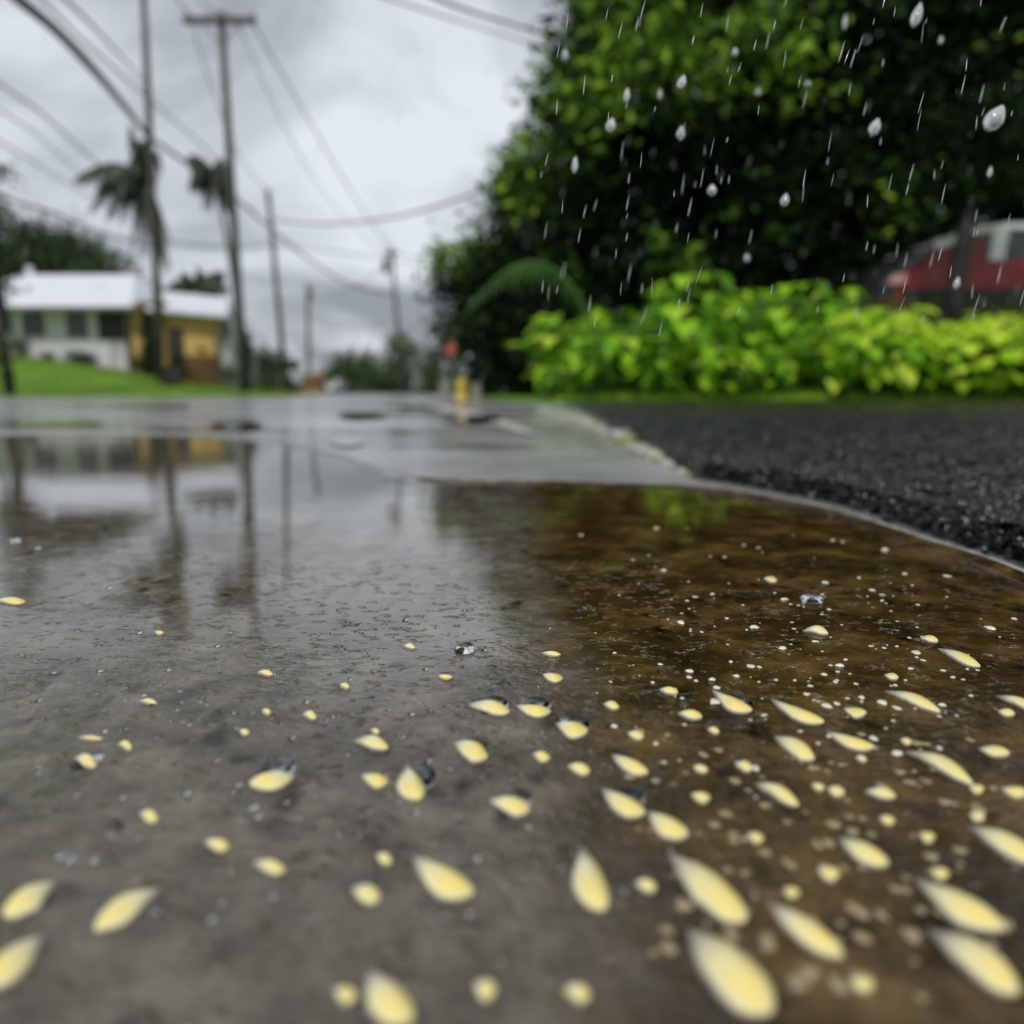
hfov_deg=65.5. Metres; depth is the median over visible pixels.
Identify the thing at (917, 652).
foam fleck
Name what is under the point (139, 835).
water bead
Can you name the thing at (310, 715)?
petal scrap
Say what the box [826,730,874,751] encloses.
petal
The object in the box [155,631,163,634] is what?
petal scrap
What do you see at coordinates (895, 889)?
silt fleck
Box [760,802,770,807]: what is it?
silt fleck
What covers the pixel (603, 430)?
kerb stone
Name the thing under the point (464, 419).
puddle
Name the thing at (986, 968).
petal
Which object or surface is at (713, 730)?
petal scrap
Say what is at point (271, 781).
petal
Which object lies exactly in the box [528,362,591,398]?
leafy plant
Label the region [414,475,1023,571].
foam line
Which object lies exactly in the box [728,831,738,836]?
silt fleck
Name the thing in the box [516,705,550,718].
petal
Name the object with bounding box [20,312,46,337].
window
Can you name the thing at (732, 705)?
petal
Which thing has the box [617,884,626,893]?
water bead
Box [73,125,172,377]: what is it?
palm tree
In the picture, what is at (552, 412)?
kerb stone
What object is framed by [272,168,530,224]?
overhead cable
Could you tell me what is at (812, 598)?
water bubble
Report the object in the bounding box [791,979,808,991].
silt fleck
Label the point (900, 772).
silt fleck
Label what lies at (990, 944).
silt fleck
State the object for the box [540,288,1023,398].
undergrowth
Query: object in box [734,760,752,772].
petal scrap
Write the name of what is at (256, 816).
water bead
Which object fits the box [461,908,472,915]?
water bead
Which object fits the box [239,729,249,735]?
petal scrap
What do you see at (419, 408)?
puddle
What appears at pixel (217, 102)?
overhead cable
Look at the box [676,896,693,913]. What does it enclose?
silt fleck
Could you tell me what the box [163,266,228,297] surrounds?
broadleaf tree
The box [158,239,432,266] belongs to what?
overhead cable
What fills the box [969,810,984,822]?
petal scrap
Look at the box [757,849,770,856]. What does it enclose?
silt fleck
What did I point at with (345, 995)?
petal scrap
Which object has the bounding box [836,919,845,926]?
silt fleck
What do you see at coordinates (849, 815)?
silt fleck
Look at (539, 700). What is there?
water lens
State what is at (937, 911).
silt fleck
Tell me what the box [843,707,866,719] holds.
petal
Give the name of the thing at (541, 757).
petal scrap
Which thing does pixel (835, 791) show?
petal scrap
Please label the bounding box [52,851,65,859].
water bead
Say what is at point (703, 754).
silt fleck
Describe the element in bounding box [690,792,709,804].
petal scrap
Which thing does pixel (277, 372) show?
shrub
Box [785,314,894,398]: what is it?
leafy plant
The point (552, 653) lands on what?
petal scrap
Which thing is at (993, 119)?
raindrop
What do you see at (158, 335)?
utility pole
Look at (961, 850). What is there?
silt fleck
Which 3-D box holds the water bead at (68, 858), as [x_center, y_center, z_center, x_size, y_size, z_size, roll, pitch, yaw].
[-0.112,0.087,0.201,0.003,0.001,0.004,0,9,2]
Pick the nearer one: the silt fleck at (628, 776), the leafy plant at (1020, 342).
the silt fleck at (628, 776)
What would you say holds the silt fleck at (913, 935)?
on the puddle at (194, 548)
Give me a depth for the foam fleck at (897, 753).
0.26 m
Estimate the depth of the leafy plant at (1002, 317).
10.30 m
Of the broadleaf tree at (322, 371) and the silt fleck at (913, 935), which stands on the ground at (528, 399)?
the broadleaf tree at (322, 371)
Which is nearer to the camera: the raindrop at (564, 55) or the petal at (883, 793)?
the petal at (883, 793)
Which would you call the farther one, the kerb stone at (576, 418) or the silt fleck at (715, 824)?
the kerb stone at (576, 418)
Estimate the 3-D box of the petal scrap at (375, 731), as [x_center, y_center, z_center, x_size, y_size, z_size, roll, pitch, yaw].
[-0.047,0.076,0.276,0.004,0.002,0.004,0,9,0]
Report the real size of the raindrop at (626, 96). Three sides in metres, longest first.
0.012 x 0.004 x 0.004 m
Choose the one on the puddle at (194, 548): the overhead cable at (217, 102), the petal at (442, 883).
the petal at (442, 883)
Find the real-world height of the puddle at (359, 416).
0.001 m
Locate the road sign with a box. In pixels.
[445,339,456,397]
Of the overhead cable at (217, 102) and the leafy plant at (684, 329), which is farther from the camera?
the overhead cable at (217, 102)
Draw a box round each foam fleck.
[677,620,684,624]
[710,698,719,703]
[750,625,758,628]
[752,765,758,771]
[778,646,786,649]
[821,703,832,708]
[869,735,877,740]
[877,700,886,705]
[891,750,902,756]
[911,650,920,654]
[983,626,995,630]
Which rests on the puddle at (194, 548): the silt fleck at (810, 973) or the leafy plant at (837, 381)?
the silt fleck at (810, 973)
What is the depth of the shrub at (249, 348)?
30.90 m
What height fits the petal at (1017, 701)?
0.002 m
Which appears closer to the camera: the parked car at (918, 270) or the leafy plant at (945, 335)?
the leafy plant at (945, 335)
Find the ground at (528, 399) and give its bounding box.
[0,315,1010,402]
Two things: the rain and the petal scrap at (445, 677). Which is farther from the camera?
the rain
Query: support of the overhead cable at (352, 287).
attached to the utility pole at (385, 266)
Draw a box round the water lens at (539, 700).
[521,696,550,707]
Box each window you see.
[5,312,13,335]
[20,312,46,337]
[65,312,88,339]
[221,324,228,337]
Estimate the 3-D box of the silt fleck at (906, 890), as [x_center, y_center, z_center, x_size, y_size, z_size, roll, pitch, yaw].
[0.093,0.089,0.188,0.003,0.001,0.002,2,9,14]
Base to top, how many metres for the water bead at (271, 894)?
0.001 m
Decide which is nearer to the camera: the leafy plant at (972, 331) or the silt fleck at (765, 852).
the silt fleck at (765, 852)
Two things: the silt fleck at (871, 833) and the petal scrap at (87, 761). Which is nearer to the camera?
the silt fleck at (871, 833)
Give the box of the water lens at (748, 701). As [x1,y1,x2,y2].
[720,691,753,707]
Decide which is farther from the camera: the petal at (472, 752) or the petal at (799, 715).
the petal at (799, 715)
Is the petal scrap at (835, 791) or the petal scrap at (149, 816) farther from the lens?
the petal scrap at (835, 791)
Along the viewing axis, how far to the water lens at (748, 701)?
0.30 m
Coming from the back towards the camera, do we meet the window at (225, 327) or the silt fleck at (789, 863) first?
the window at (225, 327)
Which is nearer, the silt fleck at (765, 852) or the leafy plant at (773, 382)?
the silt fleck at (765, 852)
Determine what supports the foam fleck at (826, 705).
on the puddle at (194, 548)
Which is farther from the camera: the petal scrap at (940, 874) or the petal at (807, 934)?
the petal scrap at (940, 874)
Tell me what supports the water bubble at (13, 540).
on the puddle at (194, 548)
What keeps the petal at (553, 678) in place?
on the puddle at (194, 548)
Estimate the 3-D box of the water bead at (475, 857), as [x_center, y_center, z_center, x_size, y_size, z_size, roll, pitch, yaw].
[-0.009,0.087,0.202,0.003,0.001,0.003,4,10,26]
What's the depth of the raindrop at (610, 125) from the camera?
0.56 m
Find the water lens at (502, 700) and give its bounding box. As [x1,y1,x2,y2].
[480,695,508,713]
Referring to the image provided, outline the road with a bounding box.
[0,393,1023,568]
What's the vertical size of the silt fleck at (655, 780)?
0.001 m
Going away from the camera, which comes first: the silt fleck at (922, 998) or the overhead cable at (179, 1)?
the silt fleck at (922, 998)
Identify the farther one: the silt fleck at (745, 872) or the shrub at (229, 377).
the shrub at (229, 377)
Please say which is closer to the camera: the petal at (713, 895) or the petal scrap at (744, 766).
the petal at (713, 895)
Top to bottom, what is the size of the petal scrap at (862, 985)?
0.002 m
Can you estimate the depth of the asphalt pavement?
1.17 m
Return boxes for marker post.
[440,381,450,398]
[471,383,480,399]
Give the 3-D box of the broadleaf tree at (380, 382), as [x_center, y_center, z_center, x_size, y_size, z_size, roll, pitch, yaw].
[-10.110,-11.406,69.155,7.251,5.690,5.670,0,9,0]
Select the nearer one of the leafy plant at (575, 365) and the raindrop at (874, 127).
the raindrop at (874, 127)
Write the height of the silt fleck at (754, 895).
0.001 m
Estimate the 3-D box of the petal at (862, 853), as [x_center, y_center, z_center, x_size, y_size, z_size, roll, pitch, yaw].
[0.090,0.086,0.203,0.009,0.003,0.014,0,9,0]
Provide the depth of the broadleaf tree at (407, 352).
60.54 m
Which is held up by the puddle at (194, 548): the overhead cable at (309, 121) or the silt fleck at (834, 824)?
the silt fleck at (834, 824)
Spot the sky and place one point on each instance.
(426, 140)
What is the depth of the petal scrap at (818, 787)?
0.24 m
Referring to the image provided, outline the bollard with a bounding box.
[455,379,468,399]
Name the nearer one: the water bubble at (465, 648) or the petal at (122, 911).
the petal at (122, 911)
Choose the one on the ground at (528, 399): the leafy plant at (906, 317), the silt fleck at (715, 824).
the leafy plant at (906, 317)
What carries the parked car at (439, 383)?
on the ground at (528, 399)
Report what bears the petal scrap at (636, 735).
on the puddle at (194, 548)
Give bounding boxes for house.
[4,266,238,387]
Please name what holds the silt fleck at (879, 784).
on the puddle at (194, 548)
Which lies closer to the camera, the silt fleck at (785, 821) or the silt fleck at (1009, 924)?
the silt fleck at (1009, 924)
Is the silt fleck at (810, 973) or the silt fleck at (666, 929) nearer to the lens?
the silt fleck at (810, 973)
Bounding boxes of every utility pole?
[140,0,163,383]
[183,9,256,393]
[265,189,288,392]
[306,284,312,372]
[382,246,404,393]
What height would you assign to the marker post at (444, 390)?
0.340 m
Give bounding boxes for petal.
[0,934,44,989]
[2,881,59,919]
[94,887,165,932]
[205,838,229,853]
[250,771,297,792]
[252,859,284,876]
[351,884,380,906]
[353,735,388,751]
[361,773,388,789]
[365,969,413,1023]
[395,764,425,800]
[412,855,473,902]
[453,740,487,764]
[468,700,509,716]
[488,796,529,818]
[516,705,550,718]
[542,673,562,683]
[556,721,587,740]
[570,846,609,911]
[601,788,644,819]
[611,754,647,776]
[647,811,688,841]
[668,852,747,924]
[687,929,774,1018]
[712,689,751,714]
[753,782,798,807]
[766,901,842,958]
[770,698,824,725]
[774,736,814,762]
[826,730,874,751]
[838,837,888,868]
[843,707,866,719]
[864,787,895,800]
[885,691,940,712]
[904,751,972,784]
[913,877,1005,933]
[928,929,1019,996]
[937,648,979,667]
[967,825,1023,865]
[978,745,1009,757]
[995,695,1023,709]
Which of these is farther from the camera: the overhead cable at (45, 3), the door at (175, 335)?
the door at (175, 335)
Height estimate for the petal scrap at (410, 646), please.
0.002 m
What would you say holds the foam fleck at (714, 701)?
on the puddle at (194, 548)
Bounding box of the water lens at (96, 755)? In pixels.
[69,750,104,769]
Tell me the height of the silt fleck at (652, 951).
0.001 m
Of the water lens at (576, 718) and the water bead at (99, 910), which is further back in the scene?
the water lens at (576, 718)
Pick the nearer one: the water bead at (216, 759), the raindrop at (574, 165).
the water bead at (216, 759)
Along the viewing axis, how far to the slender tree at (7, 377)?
20.51 m
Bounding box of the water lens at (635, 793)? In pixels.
[606,785,644,804]
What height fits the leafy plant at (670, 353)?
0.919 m
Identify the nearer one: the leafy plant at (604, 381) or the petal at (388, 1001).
the petal at (388, 1001)
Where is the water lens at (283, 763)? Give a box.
[258,756,295,774]
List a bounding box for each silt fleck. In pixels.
[624,773,636,779]
[633,728,644,733]
[649,948,659,955]
[651,778,659,782]
[659,924,673,934]
[660,940,678,955]
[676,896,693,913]
[698,751,708,757]
[708,821,720,827]
[714,748,722,752]
[718,809,732,816]
[724,866,732,871]
[724,926,739,942]
[728,777,740,783]
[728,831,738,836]
[730,837,737,843]
[738,837,748,841]
[740,870,750,875]
[752,892,758,898]
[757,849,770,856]
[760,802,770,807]
[760,932,775,951]
[782,858,797,869]
[783,819,792,823]
[788,972,805,989]
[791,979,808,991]
[797,965,820,981]
[808,764,820,770]
[809,916,816,922]
[812,839,823,849]
[821,838,835,847]
[824,820,840,828]
[828,975,849,995]
[831,935,842,944]
[833,954,844,960]
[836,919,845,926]
[837,762,847,766]
[839,865,847,870]
[844,813,853,819]
[845,901,868,919]
[846,827,858,835]
[846,969,875,982]
[851,931,867,942]
[857,816,866,820]
[858,864,867,869]
[865,831,876,837]
[865,936,872,943]
[875,909,885,918]
[876,782,890,789]
[890,884,901,892]
[893,769,906,774]
[901,887,910,892]
[901,927,921,943]
[902,874,910,880]
[903,779,916,784]
[911,739,923,745]
[911,958,919,964]
[914,993,928,1002]
[915,906,926,914]
[922,779,931,783]
[923,853,938,861]
[933,908,945,917]
[938,798,952,805]
[952,846,967,854]
[956,861,964,865]
[965,737,974,741]
[970,802,986,813]
[985,940,997,948]
[988,786,997,789]
[1000,917,1013,930]
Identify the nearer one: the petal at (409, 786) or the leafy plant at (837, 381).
the petal at (409, 786)
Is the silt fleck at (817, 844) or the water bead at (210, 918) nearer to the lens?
the water bead at (210, 918)
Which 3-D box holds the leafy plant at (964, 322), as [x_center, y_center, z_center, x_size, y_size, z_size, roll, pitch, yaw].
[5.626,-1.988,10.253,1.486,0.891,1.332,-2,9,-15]
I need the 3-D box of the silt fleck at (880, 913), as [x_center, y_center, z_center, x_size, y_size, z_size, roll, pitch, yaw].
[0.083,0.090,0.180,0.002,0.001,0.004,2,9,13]
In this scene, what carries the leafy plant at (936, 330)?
on the ground at (528, 399)
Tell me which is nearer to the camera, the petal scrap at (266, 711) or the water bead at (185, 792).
the water bead at (185, 792)
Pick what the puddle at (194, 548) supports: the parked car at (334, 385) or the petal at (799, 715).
the petal at (799, 715)
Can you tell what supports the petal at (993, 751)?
on the puddle at (194, 548)
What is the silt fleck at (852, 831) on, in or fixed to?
on the puddle at (194, 548)
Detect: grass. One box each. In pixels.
[0,355,306,395]
[546,387,1023,402]
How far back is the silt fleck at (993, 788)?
0.24 m
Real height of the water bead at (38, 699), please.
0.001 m
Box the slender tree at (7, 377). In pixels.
[0,150,32,394]
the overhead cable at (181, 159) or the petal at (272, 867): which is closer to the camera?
the petal at (272, 867)
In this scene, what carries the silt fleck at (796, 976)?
on the puddle at (194, 548)
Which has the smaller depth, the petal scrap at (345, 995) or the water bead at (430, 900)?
the petal scrap at (345, 995)
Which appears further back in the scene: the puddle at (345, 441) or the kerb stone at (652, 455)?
the puddle at (345, 441)
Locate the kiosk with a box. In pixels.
[276,373,330,393]
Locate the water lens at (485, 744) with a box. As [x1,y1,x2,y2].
[466,738,490,754]
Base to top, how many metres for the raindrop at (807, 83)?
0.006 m
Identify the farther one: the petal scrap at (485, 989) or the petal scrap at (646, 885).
the petal scrap at (646, 885)
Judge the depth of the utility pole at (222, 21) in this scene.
21.78 m
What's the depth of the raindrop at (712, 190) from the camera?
0.59 m
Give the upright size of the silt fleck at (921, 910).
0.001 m
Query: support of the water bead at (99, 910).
on the puddle at (194, 548)
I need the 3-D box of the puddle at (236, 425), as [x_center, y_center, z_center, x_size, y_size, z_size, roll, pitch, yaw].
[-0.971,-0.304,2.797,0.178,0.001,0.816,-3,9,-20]
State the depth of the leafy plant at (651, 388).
9.10 m
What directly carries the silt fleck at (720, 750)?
on the puddle at (194, 548)
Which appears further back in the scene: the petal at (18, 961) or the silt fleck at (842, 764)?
the silt fleck at (842, 764)
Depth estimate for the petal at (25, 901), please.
0.18 m
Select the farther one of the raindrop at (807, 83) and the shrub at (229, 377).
the shrub at (229, 377)
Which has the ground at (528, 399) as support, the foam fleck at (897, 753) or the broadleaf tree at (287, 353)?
the broadleaf tree at (287, 353)
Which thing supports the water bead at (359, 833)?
on the puddle at (194, 548)
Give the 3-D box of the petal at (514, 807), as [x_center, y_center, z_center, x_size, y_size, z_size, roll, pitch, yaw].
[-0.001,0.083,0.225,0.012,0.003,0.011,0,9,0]
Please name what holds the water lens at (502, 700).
on the puddle at (194, 548)
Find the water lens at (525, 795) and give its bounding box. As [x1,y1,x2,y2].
[496,788,532,813]
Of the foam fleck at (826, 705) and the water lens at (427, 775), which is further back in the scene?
the foam fleck at (826, 705)
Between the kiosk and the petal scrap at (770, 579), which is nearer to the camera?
the petal scrap at (770, 579)
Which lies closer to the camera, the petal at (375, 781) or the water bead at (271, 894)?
the water bead at (271, 894)
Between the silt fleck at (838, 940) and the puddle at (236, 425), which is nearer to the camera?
the silt fleck at (838, 940)
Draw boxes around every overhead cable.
[0,84,149,199]
[0,110,150,220]
[0,141,151,234]
[0,196,155,246]
[11,0,149,137]
[40,0,221,171]
[64,0,142,80]
[151,137,391,294]
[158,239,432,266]
[178,0,191,19]
[192,25,266,190]
[200,0,221,15]
[238,26,383,257]
[253,25,387,245]
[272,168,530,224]
[309,258,389,291]
[391,0,548,49]
[437,0,578,43]
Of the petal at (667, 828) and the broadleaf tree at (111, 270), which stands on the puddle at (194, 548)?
the petal at (667, 828)
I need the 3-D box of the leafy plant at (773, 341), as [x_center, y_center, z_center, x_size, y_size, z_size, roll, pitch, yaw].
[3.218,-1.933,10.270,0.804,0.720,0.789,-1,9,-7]
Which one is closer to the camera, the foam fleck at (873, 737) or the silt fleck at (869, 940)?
the silt fleck at (869, 940)
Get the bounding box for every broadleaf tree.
[0,206,129,278]
[61,231,151,283]
[248,349,303,362]
[311,358,339,390]
[319,338,385,392]
[352,347,427,392]
[373,322,424,393]
[399,345,468,393]
[413,55,641,397]
[465,0,1023,395]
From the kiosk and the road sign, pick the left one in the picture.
the kiosk
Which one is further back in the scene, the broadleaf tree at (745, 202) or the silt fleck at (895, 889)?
the broadleaf tree at (745, 202)
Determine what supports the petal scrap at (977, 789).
on the puddle at (194, 548)
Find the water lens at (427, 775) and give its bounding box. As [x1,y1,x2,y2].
[410,763,437,789]
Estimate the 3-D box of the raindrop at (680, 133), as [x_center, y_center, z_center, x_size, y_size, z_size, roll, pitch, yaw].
[0.120,-0.269,0.566,0.006,0.011,0.006,3,7,-24]
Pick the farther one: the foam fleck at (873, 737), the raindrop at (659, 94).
the raindrop at (659, 94)
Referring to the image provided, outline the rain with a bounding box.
[2,0,1023,385]
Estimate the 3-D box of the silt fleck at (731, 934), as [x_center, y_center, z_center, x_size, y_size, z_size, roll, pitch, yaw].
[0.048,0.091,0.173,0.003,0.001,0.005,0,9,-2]
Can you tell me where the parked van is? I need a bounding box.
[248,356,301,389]
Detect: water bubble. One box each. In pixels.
[7,537,20,542]
[454,642,474,653]
[799,592,823,603]
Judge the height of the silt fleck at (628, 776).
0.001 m
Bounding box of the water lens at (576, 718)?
[560,713,590,728]
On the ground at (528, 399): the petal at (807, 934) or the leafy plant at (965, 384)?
the leafy plant at (965, 384)
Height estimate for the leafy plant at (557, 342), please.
1.186 m
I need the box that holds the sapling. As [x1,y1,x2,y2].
[879,65,1023,332]
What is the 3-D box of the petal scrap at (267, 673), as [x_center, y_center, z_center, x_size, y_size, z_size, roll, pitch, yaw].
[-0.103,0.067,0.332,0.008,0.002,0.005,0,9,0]
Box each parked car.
[326,379,347,392]
[413,367,457,392]
[837,223,1023,310]
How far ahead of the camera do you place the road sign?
16.65 m
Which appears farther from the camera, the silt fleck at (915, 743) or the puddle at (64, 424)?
the puddle at (64, 424)
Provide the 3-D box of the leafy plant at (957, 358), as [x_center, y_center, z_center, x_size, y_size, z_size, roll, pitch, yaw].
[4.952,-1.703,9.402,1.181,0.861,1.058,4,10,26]
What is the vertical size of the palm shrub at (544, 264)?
1.327 m
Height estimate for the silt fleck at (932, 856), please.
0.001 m
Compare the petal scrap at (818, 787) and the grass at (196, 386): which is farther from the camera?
the grass at (196, 386)
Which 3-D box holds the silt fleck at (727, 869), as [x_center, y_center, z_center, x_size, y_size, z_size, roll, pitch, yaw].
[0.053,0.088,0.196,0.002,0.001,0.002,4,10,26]
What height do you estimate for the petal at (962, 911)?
0.003 m
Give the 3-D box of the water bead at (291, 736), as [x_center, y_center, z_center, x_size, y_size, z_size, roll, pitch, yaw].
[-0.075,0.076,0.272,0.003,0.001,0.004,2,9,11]
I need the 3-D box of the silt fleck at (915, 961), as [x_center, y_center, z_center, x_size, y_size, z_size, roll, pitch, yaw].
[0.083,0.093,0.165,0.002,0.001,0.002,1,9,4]
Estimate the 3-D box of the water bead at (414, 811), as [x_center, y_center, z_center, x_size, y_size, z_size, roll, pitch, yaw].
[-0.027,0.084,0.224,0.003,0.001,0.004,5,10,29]
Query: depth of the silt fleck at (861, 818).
0.22 m
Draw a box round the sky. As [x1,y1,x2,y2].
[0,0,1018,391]
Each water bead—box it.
[34,697,43,701]
[43,898,51,905]
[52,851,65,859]
[62,854,75,863]
[88,856,98,862]
[93,905,104,915]
[117,795,126,799]
[134,832,144,838]
[137,798,146,803]
[148,900,166,912]
[180,789,191,795]
[204,914,216,922]
[213,757,221,761]
[246,803,258,810]
[252,813,261,819]
[267,891,276,897]
[287,734,296,739]
[292,812,303,818]
[355,830,362,835]
[373,857,380,863]
[409,808,419,814]
[423,757,431,762]
[426,897,434,902]
[440,911,446,916]
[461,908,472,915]
[470,853,480,860]
[522,822,532,828]
[553,862,564,869]
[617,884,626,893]
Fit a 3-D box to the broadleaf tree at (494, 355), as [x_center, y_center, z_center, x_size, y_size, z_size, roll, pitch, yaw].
[0.418,-5.249,16.697,5.436,7.369,5.546,0,9,0]
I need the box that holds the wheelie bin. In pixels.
[159,366,182,385]
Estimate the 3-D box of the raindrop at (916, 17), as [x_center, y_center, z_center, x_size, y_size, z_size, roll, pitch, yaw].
[0.291,-0.358,0.573,0.007,0.019,0.007,15,5,-15]
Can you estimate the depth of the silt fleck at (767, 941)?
0.17 m
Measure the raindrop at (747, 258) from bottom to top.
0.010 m
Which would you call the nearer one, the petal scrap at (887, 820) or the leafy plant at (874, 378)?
the petal scrap at (887, 820)
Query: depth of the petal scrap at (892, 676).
0.33 m
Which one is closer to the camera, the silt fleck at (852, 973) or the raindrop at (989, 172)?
the silt fleck at (852, 973)
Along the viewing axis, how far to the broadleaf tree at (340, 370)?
82.90 m
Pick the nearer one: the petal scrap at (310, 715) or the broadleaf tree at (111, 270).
the petal scrap at (310, 715)
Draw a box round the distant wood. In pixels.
[323,359,509,392]
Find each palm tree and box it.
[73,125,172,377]
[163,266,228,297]
[186,155,238,383]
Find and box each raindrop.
[562,49,567,60]
[572,156,577,173]
[606,118,615,132]
[624,87,629,102]
[658,88,661,99]
[677,75,685,88]
[677,126,684,140]
[707,184,716,195]
[732,47,737,56]
[744,254,749,261]
[780,193,788,206]
[804,81,811,86]
[843,14,846,29]
[869,118,880,135]
[910,2,922,27]
[953,276,959,289]
[983,105,1004,131]
[987,166,992,177]
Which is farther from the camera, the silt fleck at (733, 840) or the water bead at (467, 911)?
the silt fleck at (733, 840)
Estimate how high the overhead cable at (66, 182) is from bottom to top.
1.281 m
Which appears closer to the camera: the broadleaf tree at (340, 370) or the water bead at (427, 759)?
the water bead at (427, 759)
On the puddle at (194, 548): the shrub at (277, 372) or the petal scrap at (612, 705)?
the petal scrap at (612, 705)
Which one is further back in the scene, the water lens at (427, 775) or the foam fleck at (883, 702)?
the foam fleck at (883, 702)
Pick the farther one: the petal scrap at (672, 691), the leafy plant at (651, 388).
the leafy plant at (651, 388)
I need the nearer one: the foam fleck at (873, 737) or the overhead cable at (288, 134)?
the foam fleck at (873, 737)
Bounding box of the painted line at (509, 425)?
[425,405,544,434]
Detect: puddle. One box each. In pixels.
[0,423,127,426]
[0,434,1023,1023]
[105,405,189,407]
[209,421,263,430]
[329,437,362,445]
[338,412,386,419]
[399,407,439,409]
[441,415,502,423]
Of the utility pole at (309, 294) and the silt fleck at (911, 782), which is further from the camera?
the utility pole at (309, 294)
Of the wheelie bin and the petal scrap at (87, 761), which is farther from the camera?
the wheelie bin
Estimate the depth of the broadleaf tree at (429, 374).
47.08 m
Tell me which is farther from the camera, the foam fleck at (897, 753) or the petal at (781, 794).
the foam fleck at (897, 753)
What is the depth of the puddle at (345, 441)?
1.89 m
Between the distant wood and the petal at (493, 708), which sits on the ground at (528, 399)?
the distant wood
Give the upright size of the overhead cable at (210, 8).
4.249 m
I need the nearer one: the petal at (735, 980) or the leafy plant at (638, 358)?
the petal at (735, 980)
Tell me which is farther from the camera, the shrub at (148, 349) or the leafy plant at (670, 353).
the shrub at (148, 349)
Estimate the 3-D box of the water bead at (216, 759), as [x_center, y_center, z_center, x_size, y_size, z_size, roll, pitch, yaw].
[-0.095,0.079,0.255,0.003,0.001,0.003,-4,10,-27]
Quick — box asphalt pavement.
[560,400,1023,565]
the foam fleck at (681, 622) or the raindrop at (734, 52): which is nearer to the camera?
the foam fleck at (681, 622)
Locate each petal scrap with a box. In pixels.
[0,597,25,605]
[74,753,96,769]
[76,735,102,740]
[117,740,132,750]
[137,698,156,704]
[139,809,158,824]
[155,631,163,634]
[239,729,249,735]
[257,669,272,676]
[262,708,270,714]
[302,710,316,720]
[333,986,356,1005]
[339,683,349,689]
[370,728,379,734]
[374,852,391,866]
[403,643,415,649]
[438,674,452,679]
[473,979,495,1002]
[532,751,549,762]
[541,651,560,656]
[562,983,589,1004]
[567,763,589,776]
[603,701,618,710]
[627,731,643,740]
[634,878,655,893]
[659,687,677,695]
[678,709,701,720]
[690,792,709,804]
[692,764,707,773]
[707,726,718,734]
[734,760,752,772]
[747,832,763,844]
[764,576,776,583]
[783,887,799,898]
[803,625,827,635]
[811,783,824,791]
[817,866,839,882]
[826,785,844,797]
[848,976,873,993]
[855,755,866,762]
[879,815,894,825]
[884,673,898,680]
[899,737,911,745]
[919,832,934,843]
[920,635,938,643]
[930,867,948,880]
[969,784,983,794]
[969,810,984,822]
[997,708,1014,717]
[1001,787,1023,799]
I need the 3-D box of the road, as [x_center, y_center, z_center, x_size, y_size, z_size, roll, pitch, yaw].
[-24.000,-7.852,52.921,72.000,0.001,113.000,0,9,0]
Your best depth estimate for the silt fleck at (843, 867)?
0.20 m
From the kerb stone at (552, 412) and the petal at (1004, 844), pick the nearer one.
the petal at (1004, 844)
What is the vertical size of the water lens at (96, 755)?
0.001 m
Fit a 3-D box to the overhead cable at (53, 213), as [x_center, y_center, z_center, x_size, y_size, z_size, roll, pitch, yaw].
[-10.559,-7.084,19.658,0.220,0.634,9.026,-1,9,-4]
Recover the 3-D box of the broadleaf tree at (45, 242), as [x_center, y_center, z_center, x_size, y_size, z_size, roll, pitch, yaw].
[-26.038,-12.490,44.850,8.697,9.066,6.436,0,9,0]
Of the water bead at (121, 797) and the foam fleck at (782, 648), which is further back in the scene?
the foam fleck at (782, 648)
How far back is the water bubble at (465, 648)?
0.36 m
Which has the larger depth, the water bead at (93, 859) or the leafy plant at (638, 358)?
the leafy plant at (638, 358)
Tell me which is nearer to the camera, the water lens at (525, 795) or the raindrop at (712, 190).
the water lens at (525, 795)
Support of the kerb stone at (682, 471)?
on the road
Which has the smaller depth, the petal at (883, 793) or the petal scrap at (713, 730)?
the petal at (883, 793)
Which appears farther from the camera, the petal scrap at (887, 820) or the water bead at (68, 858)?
the petal scrap at (887, 820)
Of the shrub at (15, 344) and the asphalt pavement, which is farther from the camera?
the shrub at (15, 344)
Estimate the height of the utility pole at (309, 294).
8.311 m
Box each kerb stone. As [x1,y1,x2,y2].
[536,406,569,417]
[566,411,596,427]
[589,424,611,436]
[608,429,636,445]
[628,441,649,454]
[646,448,664,462]
[661,458,676,469]
[675,468,691,477]
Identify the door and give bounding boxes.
[168,328,183,355]
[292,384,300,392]
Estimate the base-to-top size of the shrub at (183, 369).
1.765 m
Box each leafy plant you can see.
[504,313,626,394]
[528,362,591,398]
[549,336,624,396]
[569,305,672,394]
[572,333,640,393]
[605,271,760,393]
[621,333,665,391]
[622,346,685,399]
[648,321,716,383]
[663,342,749,398]
[682,290,793,382]
[706,334,782,396]
[733,281,848,382]
[737,337,789,384]
[748,343,812,395]
[781,341,836,391]
[783,287,881,373]
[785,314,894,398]
[802,311,945,396]
[821,306,973,388]
[845,314,889,372]
[856,333,954,399]
[870,323,967,365]
[882,330,985,393]
[912,321,985,375]
[914,335,1023,400]
[937,322,1016,366]
[939,322,1023,397]
[955,323,1023,397]
[959,312,1023,348]
[991,333,1023,367]
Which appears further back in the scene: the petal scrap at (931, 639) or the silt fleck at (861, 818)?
the petal scrap at (931, 639)
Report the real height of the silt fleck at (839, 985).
0.001 m
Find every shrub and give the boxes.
[6,332,33,357]
[36,349,60,360]
[54,346,100,365]
[125,349,150,374]
[134,296,165,376]
[169,348,190,380]
[208,361,237,388]
[229,318,258,388]
[250,334,278,390]
[255,339,293,391]
[462,260,685,384]

